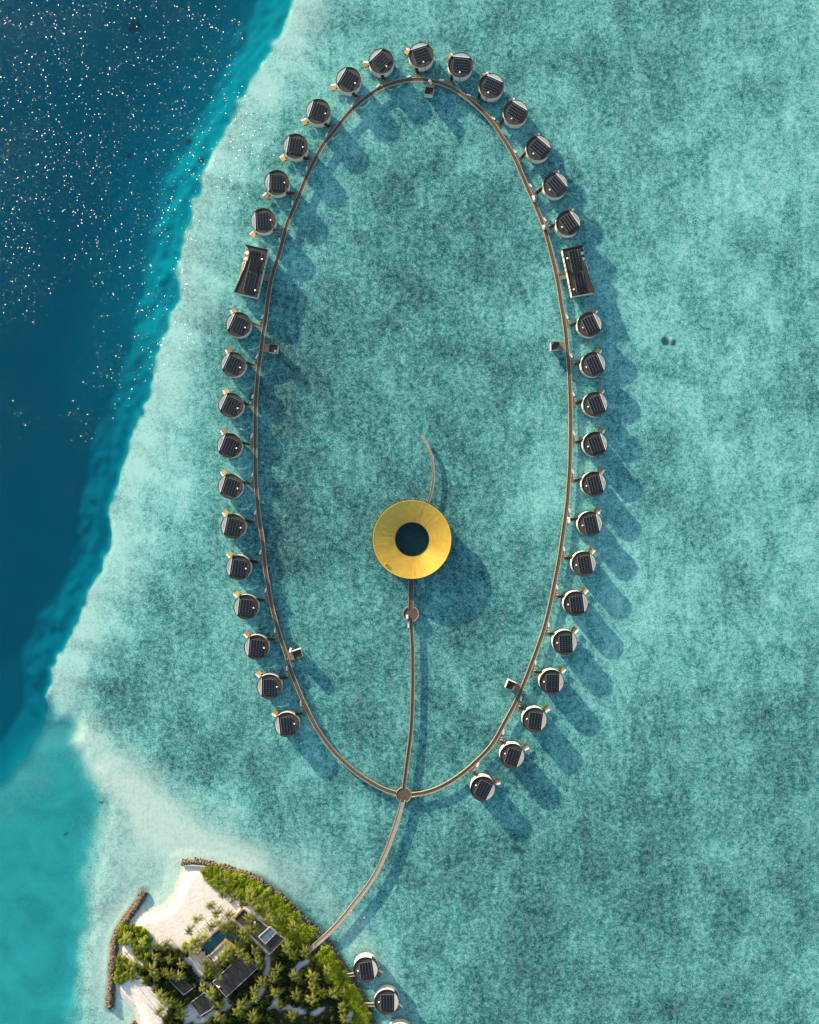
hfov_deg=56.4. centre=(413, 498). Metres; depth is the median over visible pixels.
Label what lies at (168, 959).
palm tree
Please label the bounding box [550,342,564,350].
service hut
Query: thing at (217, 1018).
palm tree
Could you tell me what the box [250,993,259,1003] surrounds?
palm tree
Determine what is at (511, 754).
round villa
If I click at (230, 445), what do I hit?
round villa
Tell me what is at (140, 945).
palm tree
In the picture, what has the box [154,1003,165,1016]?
palm tree
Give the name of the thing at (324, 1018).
broadleaf tree
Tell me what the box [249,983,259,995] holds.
palm tree
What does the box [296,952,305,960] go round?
broadleaf tree
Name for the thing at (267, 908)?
palm tree
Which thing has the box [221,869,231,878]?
hedge shrub
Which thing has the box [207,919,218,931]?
palm tree
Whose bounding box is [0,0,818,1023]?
seabed
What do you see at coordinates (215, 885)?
hedge shrub
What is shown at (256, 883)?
hedge shrub
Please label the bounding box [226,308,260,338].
round villa
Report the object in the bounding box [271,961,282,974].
palm tree
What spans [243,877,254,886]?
hedge shrub
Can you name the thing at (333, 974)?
hedge shrub
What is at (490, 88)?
round villa
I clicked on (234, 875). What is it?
hedge shrub
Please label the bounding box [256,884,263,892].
hedge shrub
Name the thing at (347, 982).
hedge shrub
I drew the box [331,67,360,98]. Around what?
round villa
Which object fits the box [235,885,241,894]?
hedge shrub
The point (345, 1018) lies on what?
palm tree
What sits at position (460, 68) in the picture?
round villa
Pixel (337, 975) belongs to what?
hedge shrub
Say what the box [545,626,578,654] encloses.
round villa
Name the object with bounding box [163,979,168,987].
broadleaf tree
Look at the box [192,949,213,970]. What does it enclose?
pergola
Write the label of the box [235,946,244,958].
palm tree
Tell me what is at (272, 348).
service hut
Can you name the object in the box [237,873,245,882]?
hedge shrub
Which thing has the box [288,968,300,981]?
palm tree
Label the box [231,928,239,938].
palm tree
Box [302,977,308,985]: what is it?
broadleaf tree
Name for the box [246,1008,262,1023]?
palm tree
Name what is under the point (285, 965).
broadleaf tree
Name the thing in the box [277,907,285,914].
hedge shrub
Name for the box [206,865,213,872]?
hedge shrub
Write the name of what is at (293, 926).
palm tree
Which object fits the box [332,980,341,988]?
hedge shrub
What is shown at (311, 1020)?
broadleaf tree
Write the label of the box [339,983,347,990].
hedge shrub
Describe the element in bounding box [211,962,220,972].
palm tree
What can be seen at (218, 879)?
palm tree
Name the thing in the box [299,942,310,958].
palm tree
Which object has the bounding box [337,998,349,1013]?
palm tree
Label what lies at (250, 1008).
broadleaf tree
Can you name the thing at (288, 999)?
broadleaf tree
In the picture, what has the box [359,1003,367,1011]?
hedge shrub
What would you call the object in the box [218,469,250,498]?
round villa
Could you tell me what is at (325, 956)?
hedge shrub
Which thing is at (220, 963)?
palm tree
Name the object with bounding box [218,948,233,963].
palm tree
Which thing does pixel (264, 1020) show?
broadleaf tree
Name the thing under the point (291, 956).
palm tree
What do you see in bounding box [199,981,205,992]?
palm tree
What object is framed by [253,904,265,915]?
palm tree
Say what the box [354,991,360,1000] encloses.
hedge shrub
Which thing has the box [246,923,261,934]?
palm tree
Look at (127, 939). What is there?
palm tree
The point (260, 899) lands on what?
palm tree
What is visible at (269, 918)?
palm tree
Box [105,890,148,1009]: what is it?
rock breakwater
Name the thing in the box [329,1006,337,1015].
broadleaf tree
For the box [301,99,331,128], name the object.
round villa
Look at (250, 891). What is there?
palm tree
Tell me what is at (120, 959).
palm tree
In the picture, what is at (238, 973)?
house
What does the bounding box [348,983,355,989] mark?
hedge shrub
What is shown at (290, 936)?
hedge shrub
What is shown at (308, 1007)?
broadleaf tree
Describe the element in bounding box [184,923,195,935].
palm tree
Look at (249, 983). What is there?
broadleaf tree
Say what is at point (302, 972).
broadleaf tree
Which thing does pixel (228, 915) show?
palm tree
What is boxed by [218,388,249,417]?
round villa
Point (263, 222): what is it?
round villa
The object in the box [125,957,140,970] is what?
palm tree
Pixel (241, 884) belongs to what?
hedge shrub
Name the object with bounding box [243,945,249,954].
broadleaf tree
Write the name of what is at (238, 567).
round villa
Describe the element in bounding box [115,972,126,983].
palm tree
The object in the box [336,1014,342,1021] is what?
broadleaf tree
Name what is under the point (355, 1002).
hedge shrub
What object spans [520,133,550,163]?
round villa
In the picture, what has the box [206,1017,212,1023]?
broadleaf tree
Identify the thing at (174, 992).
broadleaf tree
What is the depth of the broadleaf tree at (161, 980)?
445.53 m
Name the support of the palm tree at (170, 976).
on the seabed
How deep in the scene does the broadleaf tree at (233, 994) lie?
445.95 m
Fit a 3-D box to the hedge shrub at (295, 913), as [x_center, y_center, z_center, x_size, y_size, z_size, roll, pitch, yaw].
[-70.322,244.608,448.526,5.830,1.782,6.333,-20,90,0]
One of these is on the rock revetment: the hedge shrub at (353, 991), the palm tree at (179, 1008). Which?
the hedge shrub at (353, 991)
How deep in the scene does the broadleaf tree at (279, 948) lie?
445.94 m
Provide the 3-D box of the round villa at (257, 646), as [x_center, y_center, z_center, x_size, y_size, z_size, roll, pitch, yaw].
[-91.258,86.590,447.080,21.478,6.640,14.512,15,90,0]
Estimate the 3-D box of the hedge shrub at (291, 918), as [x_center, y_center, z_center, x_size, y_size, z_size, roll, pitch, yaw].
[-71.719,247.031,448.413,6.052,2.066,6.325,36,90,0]
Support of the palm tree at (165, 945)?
on the seabed
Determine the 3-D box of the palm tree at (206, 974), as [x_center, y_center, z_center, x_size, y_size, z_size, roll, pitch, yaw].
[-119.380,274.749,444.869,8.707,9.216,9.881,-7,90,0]
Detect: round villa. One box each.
[217,428,249,457]
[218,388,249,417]
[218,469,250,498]
[221,348,255,377]
[221,509,253,538]
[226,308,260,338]
[226,551,259,579]
[233,590,265,618]
[243,630,278,659]
[250,208,282,238]
[255,670,288,698]
[262,170,293,199]
[272,709,305,736]
[280,133,312,161]
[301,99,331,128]
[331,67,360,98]
[344,952,382,981]
[363,48,393,81]
[364,984,402,1014]
[390,1018,409,1023]
[404,42,433,76]
[447,52,472,84]
[469,771,500,800]
[476,72,503,101]
[497,740,528,768]
[498,98,527,128]
[517,705,549,732]
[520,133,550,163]
[531,666,565,694]
[536,170,567,199]
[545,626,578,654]
[548,207,580,237]
[555,587,587,615]
[562,547,596,575]
[568,308,601,338]
[570,507,602,535]
[573,348,605,377]
[573,467,605,495]
[574,388,607,416]
[574,427,607,456]
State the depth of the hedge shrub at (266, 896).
448.13 m
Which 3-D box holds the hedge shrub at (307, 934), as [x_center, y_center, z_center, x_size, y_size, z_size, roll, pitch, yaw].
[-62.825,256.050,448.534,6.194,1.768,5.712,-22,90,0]
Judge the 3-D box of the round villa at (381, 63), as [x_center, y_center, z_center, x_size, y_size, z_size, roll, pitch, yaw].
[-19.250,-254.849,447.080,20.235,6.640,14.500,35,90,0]
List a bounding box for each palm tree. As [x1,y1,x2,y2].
[115,951,129,966]
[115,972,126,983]
[122,930,134,944]
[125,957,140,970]
[129,972,140,981]
[131,942,142,955]
[138,937,146,948]
[140,976,150,986]
[145,961,152,970]
[148,960,159,976]
[151,952,160,960]
[151,984,158,993]
[152,975,160,982]
[153,939,162,951]
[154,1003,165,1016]
[155,988,171,1004]
[160,967,167,976]
[162,936,173,950]
[163,997,175,1008]
[165,954,176,963]
[166,968,176,979]
[174,969,185,981]
[175,1008,189,1020]
[176,1001,187,1011]
[177,958,186,968]
[181,943,188,952]
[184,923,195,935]
[187,942,199,955]
[190,933,204,946]
[192,912,203,923]
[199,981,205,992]
[200,929,210,943]
[203,960,216,972]
[203,965,213,979]
[205,900,216,909]
[206,984,216,1000]
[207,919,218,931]
[210,905,223,918]
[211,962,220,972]
[213,968,224,980]
[214,871,224,884]
[214,1009,222,1021]
[215,915,223,928]
[215,956,226,966]
[216,998,224,1008]
[218,887,228,898]
[218,917,231,934]
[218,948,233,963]
[220,877,229,885]
[221,941,233,958]
[223,921,234,935]
[224,909,236,919]
[229,918,237,927]
[229,956,239,966]
[230,889,241,900]
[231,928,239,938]
[231,942,240,954]
[232,1003,245,1016]
[235,938,244,947]
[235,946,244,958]
[236,996,249,1009]
[238,900,247,909]
[239,925,252,940]
[242,910,258,923]
[243,950,253,966]
[245,891,259,907]
[246,886,256,897]
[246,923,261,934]
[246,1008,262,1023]
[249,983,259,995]
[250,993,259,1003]
[251,944,261,957]
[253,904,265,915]
[254,953,262,964]
[256,957,266,970]
[256,975,270,988]
[257,893,266,901]
[262,901,273,913]
[263,909,277,923]
[267,970,279,983]
[269,971,278,981]
[269,985,282,998]
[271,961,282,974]
[274,1000,286,1008]
[275,913,284,922]
[281,939,291,954]
[286,920,302,933]
[286,1007,299,1021]
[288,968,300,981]
[289,949,300,961]
[290,986,303,1001]
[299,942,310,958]
[305,967,320,982]
[305,990,319,1005]
[308,979,318,990]
[315,984,328,998]
[322,962,334,975]
[327,985,341,999]
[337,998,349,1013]
[339,986,348,997]
[339,1010,353,1023]
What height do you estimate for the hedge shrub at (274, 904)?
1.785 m
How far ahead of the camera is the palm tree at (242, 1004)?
441.66 m
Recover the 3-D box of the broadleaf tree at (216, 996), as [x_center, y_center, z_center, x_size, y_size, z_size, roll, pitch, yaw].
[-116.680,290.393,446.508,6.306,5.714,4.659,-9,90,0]
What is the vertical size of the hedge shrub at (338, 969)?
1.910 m
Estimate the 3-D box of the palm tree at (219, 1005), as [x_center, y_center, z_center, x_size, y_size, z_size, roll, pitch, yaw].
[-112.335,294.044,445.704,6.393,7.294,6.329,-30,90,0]
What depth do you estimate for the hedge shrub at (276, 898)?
448.01 m
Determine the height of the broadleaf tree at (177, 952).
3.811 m
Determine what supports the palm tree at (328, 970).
on the seabed
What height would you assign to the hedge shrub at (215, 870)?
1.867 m
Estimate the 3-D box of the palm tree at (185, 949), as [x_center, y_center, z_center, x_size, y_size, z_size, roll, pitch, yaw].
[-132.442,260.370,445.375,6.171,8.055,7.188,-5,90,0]
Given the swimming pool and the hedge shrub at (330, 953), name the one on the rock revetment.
the hedge shrub at (330, 953)
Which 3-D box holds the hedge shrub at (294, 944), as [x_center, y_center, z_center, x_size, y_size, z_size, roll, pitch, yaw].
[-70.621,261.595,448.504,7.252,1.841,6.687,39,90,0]
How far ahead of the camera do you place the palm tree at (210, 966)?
440.72 m
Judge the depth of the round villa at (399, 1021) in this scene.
447.04 m
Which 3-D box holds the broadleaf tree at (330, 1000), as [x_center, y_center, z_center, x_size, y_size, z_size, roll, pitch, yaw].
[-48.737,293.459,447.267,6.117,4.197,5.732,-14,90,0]
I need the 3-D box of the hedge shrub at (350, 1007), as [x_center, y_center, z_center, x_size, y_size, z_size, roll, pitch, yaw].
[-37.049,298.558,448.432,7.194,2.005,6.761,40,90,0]
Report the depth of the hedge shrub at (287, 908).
447.98 m
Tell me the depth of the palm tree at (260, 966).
442.19 m
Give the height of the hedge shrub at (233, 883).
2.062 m
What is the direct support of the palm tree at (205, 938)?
on the seabed
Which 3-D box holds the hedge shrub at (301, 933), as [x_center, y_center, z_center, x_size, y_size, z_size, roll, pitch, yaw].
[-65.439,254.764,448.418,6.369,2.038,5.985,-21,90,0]
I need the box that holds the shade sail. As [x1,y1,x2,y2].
[208,941,230,961]
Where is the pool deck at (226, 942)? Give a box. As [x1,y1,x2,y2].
[211,938,236,953]
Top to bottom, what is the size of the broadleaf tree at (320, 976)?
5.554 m
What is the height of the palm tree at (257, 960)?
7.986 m
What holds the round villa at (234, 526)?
in the water
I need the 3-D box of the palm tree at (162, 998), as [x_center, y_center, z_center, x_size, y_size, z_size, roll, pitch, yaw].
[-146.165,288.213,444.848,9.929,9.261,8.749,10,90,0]
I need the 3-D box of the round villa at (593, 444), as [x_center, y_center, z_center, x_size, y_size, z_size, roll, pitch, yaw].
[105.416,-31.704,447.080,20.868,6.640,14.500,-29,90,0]
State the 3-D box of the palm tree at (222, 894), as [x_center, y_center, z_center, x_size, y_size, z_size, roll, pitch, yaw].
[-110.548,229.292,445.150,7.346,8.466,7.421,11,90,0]
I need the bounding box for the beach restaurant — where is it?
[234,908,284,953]
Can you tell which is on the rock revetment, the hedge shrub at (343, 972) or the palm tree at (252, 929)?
the hedge shrub at (343, 972)
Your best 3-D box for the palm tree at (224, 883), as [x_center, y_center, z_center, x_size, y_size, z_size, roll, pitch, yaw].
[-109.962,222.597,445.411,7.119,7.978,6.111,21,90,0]
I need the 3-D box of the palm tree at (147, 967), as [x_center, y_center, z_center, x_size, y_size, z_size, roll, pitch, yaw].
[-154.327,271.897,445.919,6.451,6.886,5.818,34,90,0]
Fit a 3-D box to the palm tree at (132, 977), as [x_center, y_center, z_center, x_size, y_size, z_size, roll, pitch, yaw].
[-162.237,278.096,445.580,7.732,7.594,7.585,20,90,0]
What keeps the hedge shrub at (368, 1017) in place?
on the rock revetment
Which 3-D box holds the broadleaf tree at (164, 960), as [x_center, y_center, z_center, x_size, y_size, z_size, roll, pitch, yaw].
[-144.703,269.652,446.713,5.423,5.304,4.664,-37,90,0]
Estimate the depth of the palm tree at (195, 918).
442.69 m
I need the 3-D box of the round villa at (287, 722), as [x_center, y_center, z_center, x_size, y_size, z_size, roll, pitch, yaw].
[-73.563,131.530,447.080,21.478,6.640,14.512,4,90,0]
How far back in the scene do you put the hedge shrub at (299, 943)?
448.06 m
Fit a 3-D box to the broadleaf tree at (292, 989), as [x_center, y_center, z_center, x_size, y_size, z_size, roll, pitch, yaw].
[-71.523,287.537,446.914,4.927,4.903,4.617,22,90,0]
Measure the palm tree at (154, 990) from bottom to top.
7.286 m
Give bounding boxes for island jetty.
[308,800,404,952]
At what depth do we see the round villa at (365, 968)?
444.28 m
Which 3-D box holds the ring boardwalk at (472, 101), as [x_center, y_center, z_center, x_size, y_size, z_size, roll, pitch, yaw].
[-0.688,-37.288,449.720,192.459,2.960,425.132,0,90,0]
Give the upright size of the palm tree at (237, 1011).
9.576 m
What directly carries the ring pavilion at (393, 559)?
in the water
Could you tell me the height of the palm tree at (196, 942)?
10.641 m
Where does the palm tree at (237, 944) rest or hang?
on the seabed
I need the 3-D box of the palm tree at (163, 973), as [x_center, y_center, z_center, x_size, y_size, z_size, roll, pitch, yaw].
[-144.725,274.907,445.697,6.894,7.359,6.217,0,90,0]
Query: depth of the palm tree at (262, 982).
441.22 m
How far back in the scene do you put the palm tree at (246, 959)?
440.75 m
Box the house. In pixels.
[213,956,257,996]
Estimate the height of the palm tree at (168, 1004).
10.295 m
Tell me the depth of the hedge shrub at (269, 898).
448.08 m
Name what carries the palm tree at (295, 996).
on the seabed
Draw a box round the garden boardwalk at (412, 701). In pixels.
[402,620,414,788]
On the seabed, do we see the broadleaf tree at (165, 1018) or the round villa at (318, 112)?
the broadleaf tree at (165, 1018)
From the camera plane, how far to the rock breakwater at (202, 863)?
448.80 m
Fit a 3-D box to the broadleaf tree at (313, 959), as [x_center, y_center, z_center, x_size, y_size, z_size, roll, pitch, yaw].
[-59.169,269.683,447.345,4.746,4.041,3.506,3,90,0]
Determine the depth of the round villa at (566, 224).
444.28 m
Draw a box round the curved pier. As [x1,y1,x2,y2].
[421,434,434,502]
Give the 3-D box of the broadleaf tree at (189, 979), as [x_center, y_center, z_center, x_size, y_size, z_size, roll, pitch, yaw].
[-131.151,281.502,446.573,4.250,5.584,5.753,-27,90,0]
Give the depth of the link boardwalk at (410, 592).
448.40 m
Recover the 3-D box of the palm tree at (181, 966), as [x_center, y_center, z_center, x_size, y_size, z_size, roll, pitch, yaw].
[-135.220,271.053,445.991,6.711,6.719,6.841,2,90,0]
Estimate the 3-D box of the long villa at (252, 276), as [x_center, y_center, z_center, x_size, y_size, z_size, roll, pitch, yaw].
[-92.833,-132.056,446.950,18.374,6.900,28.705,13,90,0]
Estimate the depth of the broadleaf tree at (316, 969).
445.87 m
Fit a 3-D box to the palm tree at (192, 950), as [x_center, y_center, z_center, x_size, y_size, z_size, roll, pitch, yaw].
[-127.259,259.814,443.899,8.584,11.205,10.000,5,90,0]
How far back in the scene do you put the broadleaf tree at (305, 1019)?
446.61 m
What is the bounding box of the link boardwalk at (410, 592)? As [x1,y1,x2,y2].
[408,579,413,608]
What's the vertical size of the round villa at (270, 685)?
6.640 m
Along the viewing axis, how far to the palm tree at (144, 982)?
442.65 m
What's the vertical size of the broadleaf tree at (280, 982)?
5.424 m
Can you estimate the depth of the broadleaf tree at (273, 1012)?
446.41 m
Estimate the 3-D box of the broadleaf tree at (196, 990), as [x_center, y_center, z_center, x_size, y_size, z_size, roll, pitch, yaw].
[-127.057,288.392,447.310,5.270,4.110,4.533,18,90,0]
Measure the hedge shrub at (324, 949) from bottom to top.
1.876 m
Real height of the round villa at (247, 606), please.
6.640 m
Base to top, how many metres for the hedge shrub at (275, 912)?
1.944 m
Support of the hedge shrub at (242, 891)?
on the seabed
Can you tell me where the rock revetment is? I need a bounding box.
[263,881,375,1023]
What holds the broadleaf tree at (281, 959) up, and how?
on the seabed
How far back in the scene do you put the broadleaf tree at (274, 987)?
445.67 m
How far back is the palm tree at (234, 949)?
442.37 m
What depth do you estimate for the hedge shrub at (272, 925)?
447.80 m
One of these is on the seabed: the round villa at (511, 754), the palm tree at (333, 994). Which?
the palm tree at (333, 994)
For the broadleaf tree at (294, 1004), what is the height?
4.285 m
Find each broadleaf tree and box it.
[138,968,147,976]
[145,954,151,961]
[158,974,163,983]
[160,987,166,994]
[161,956,170,963]
[161,961,168,970]
[162,1015,168,1021]
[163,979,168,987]
[166,1007,174,1015]
[170,988,178,997]
[173,954,179,961]
[174,948,179,956]
[176,995,183,1005]
[181,970,187,978]
[184,996,192,1002]
[186,975,193,984]
[193,987,200,995]
[202,975,210,982]
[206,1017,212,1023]
[209,991,218,999]
[213,1003,219,1011]
[217,992,222,1000]
[227,997,232,1004]
[227,1016,236,1023]
[228,990,236,998]
[237,1012,244,1021]
[240,987,249,996]
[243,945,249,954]
[245,980,253,986]
[247,1004,252,1011]
[253,970,260,980]
[253,1006,260,1011]
[259,999,266,1008]
[261,1017,267,1023]
[265,993,270,1000]
[267,1015,275,1023]
[269,984,276,991]
[269,1009,277,1017]
[273,952,280,961]
[276,945,283,953]
[277,980,283,985]
[278,963,287,970]
[279,957,284,964]
[280,985,286,992]
[284,994,292,1002]
[287,959,294,966]
[287,980,295,986]
[288,987,294,994]
[291,1000,299,1007]
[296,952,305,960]
[297,978,303,985]
[299,969,305,977]
[300,999,306,1007]
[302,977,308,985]
[302,1015,307,1022]
[305,1005,311,1010]
[308,1016,316,1023]
[309,956,316,961]
[311,966,319,974]
[312,1002,318,1008]
[317,971,322,981]
[317,1001,324,1007]
[320,1014,327,1022]
[326,997,334,1004]
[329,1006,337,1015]
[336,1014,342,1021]
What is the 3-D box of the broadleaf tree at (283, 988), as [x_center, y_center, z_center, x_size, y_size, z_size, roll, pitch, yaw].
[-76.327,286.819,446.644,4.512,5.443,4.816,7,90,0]
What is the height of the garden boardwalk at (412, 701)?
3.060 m
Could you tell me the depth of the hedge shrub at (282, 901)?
447.97 m
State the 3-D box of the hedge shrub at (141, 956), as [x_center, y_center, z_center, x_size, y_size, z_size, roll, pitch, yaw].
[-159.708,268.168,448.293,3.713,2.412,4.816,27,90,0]
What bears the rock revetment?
on the seabed
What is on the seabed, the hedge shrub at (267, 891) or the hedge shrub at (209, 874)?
the hedge shrub at (209, 874)
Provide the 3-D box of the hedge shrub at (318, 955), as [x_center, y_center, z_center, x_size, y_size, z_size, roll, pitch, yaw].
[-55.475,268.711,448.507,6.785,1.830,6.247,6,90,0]
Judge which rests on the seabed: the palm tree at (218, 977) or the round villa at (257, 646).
the palm tree at (218, 977)
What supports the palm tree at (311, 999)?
on the seabed
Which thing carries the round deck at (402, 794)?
on the island jetty
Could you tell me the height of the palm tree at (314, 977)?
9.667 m
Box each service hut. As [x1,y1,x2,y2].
[263,343,278,353]
[288,648,302,660]
[424,82,434,97]
[505,679,520,692]
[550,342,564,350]
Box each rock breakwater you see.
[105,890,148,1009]
[181,857,263,883]
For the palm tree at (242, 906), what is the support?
on the seabed
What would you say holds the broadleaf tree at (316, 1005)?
on the seabed
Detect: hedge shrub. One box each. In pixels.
[132,936,138,942]
[138,952,143,959]
[199,867,208,876]
[203,876,213,886]
[205,872,212,878]
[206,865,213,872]
[212,864,219,874]
[212,880,220,889]
[217,885,228,893]
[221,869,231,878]
[229,878,237,888]
[231,871,238,880]
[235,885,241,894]
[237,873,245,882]
[237,888,247,899]
[238,881,245,887]
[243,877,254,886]
[245,882,256,892]
[252,881,261,887]
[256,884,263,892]
[258,892,268,899]
[262,887,272,895]
[267,894,274,901]
[267,920,277,927]
[270,900,277,908]
[271,893,280,903]
[272,907,281,918]
[273,923,281,930]
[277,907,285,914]
[278,897,284,907]
[280,922,288,932]
[283,911,291,916]
[283,933,292,941]
[284,904,291,913]
[287,914,295,922]
[288,939,297,949]
[290,911,297,916]
[290,932,298,940]
[294,913,302,921]
[295,939,305,948]
[298,923,306,930]
[298,930,305,936]
[302,931,310,937]
[303,926,311,932]
[309,927,317,938]
[314,951,323,959]
[315,958,322,966]
[320,945,329,953]
[321,952,328,960]
[323,975,332,983]
[327,948,335,957]
[327,958,337,966]
[329,971,335,978]
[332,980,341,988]
[334,959,342,969]
[334,971,340,977]
[335,966,341,972]
[336,975,343,984]
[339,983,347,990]
[340,970,347,979]
[342,977,350,986]
[345,993,355,1001]
[347,1001,356,1010]
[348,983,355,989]
[349,986,357,995]
[349,999,360,1006]
[353,1006,363,1014]
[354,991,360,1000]
[358,1011,367,1018]
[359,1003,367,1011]
[363,1011,372,1023]
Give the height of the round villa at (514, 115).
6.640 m
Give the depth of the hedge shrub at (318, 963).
447.84 m
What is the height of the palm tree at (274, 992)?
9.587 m
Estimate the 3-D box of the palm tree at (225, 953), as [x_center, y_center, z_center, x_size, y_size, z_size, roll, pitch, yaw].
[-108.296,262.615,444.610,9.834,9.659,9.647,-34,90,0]
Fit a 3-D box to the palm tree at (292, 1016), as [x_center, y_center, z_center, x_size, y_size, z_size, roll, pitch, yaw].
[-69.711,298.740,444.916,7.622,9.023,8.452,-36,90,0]
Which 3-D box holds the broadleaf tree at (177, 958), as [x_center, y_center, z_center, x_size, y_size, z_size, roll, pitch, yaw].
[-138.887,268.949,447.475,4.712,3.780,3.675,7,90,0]
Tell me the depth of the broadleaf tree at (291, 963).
446.42 m
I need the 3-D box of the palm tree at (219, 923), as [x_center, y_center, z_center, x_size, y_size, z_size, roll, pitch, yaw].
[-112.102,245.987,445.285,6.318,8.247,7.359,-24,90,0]
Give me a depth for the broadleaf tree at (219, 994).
445.44 m
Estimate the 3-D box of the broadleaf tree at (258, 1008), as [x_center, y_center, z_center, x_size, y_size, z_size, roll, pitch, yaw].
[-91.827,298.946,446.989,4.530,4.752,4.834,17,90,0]
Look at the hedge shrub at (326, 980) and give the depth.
448.11 m
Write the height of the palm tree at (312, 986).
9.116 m
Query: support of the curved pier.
on the seabed
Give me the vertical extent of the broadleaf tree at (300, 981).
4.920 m
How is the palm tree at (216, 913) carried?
on the seabed
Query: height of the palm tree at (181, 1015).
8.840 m
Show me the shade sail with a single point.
(213, 956)
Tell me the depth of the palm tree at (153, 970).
440.55 m
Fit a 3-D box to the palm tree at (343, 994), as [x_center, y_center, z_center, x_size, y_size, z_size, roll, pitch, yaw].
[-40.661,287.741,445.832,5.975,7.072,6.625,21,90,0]
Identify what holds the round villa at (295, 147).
in the water
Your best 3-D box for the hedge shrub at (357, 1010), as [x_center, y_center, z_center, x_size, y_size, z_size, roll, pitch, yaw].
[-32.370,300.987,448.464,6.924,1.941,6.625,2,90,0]
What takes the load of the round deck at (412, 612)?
on the link boardwalk at (410, 592)
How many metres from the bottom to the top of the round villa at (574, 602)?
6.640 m
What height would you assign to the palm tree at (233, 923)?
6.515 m
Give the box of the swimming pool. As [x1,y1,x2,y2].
[201,927,237,954]
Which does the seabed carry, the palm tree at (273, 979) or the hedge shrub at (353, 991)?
the palm tree at (273, 979)
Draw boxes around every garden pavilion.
[168,970,195,994]
[190,992,215,1015]
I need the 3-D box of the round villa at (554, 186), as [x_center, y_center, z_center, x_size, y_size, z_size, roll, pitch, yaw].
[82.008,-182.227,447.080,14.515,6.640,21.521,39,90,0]
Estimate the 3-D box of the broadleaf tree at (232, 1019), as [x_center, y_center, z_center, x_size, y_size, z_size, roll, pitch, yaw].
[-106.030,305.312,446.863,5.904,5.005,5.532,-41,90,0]
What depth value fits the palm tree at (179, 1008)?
441.88 m
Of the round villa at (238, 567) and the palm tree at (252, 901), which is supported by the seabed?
the palm tree at (252, 901)
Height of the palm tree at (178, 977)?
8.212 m
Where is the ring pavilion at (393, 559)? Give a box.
[372,500,451,578]
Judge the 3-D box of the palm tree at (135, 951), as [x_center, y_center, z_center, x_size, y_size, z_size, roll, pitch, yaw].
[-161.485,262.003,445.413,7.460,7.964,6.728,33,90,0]
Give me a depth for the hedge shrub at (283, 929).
448.04 m
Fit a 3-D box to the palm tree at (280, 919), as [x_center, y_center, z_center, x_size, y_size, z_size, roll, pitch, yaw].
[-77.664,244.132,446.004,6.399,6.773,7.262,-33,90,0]
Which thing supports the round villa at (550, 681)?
in the water
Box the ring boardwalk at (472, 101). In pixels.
[249,74,576,796]
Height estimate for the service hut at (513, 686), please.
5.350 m
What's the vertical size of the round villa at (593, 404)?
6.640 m
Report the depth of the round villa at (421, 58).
444.28 m
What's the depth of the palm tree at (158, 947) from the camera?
442.91 m
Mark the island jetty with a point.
(340, 920)
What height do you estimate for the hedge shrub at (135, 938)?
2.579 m
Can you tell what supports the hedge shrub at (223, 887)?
on the seabed
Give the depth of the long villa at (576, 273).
444.28 m
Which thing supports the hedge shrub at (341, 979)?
on the seabed
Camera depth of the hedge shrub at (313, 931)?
448.05 m
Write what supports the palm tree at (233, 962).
on the seabed
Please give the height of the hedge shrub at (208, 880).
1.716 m
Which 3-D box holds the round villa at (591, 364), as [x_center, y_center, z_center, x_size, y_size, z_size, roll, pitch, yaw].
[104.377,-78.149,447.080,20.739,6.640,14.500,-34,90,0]
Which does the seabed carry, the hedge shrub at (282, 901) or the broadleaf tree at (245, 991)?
the broadleaf tree at (245, 991)
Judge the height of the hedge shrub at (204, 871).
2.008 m
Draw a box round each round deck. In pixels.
[396,787,410,802]
[403,606,418,621]
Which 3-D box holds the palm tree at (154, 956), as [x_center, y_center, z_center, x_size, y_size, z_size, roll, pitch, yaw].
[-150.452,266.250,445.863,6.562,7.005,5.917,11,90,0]
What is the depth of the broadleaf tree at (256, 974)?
445.96 m
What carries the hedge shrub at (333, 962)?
on the seabed
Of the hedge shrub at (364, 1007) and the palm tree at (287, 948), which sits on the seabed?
the palm tree at (287, 948)
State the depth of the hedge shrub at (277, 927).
447.98 m
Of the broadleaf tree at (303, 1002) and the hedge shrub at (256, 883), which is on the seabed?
the broadleaf tree at (303, 1002)
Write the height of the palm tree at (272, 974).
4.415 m
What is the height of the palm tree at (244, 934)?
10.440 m
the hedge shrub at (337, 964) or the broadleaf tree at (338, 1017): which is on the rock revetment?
the hedge shrub at (337, 964)
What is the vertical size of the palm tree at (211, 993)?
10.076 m
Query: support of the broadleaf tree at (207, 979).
on the seabed
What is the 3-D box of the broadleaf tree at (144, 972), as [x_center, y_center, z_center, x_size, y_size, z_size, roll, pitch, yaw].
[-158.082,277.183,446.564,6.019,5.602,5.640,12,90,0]
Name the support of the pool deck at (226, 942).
on the seabed
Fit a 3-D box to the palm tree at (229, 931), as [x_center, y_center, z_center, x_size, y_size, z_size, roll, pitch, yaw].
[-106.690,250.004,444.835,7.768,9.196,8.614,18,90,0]
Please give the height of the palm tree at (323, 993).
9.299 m
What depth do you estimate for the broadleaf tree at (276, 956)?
445.18 m
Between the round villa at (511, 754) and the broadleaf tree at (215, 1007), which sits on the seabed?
the broadleaf tree at (215, 1007)
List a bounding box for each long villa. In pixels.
[234,244,271,299]
[559,245,594,297]
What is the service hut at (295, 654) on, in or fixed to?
in the water
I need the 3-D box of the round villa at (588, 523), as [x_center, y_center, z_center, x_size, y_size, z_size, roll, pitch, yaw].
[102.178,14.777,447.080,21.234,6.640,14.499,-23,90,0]
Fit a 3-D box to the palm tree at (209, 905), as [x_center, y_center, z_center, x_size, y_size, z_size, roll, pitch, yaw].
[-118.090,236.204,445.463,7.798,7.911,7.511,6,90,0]
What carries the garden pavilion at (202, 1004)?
on the seabed
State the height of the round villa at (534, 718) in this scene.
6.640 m

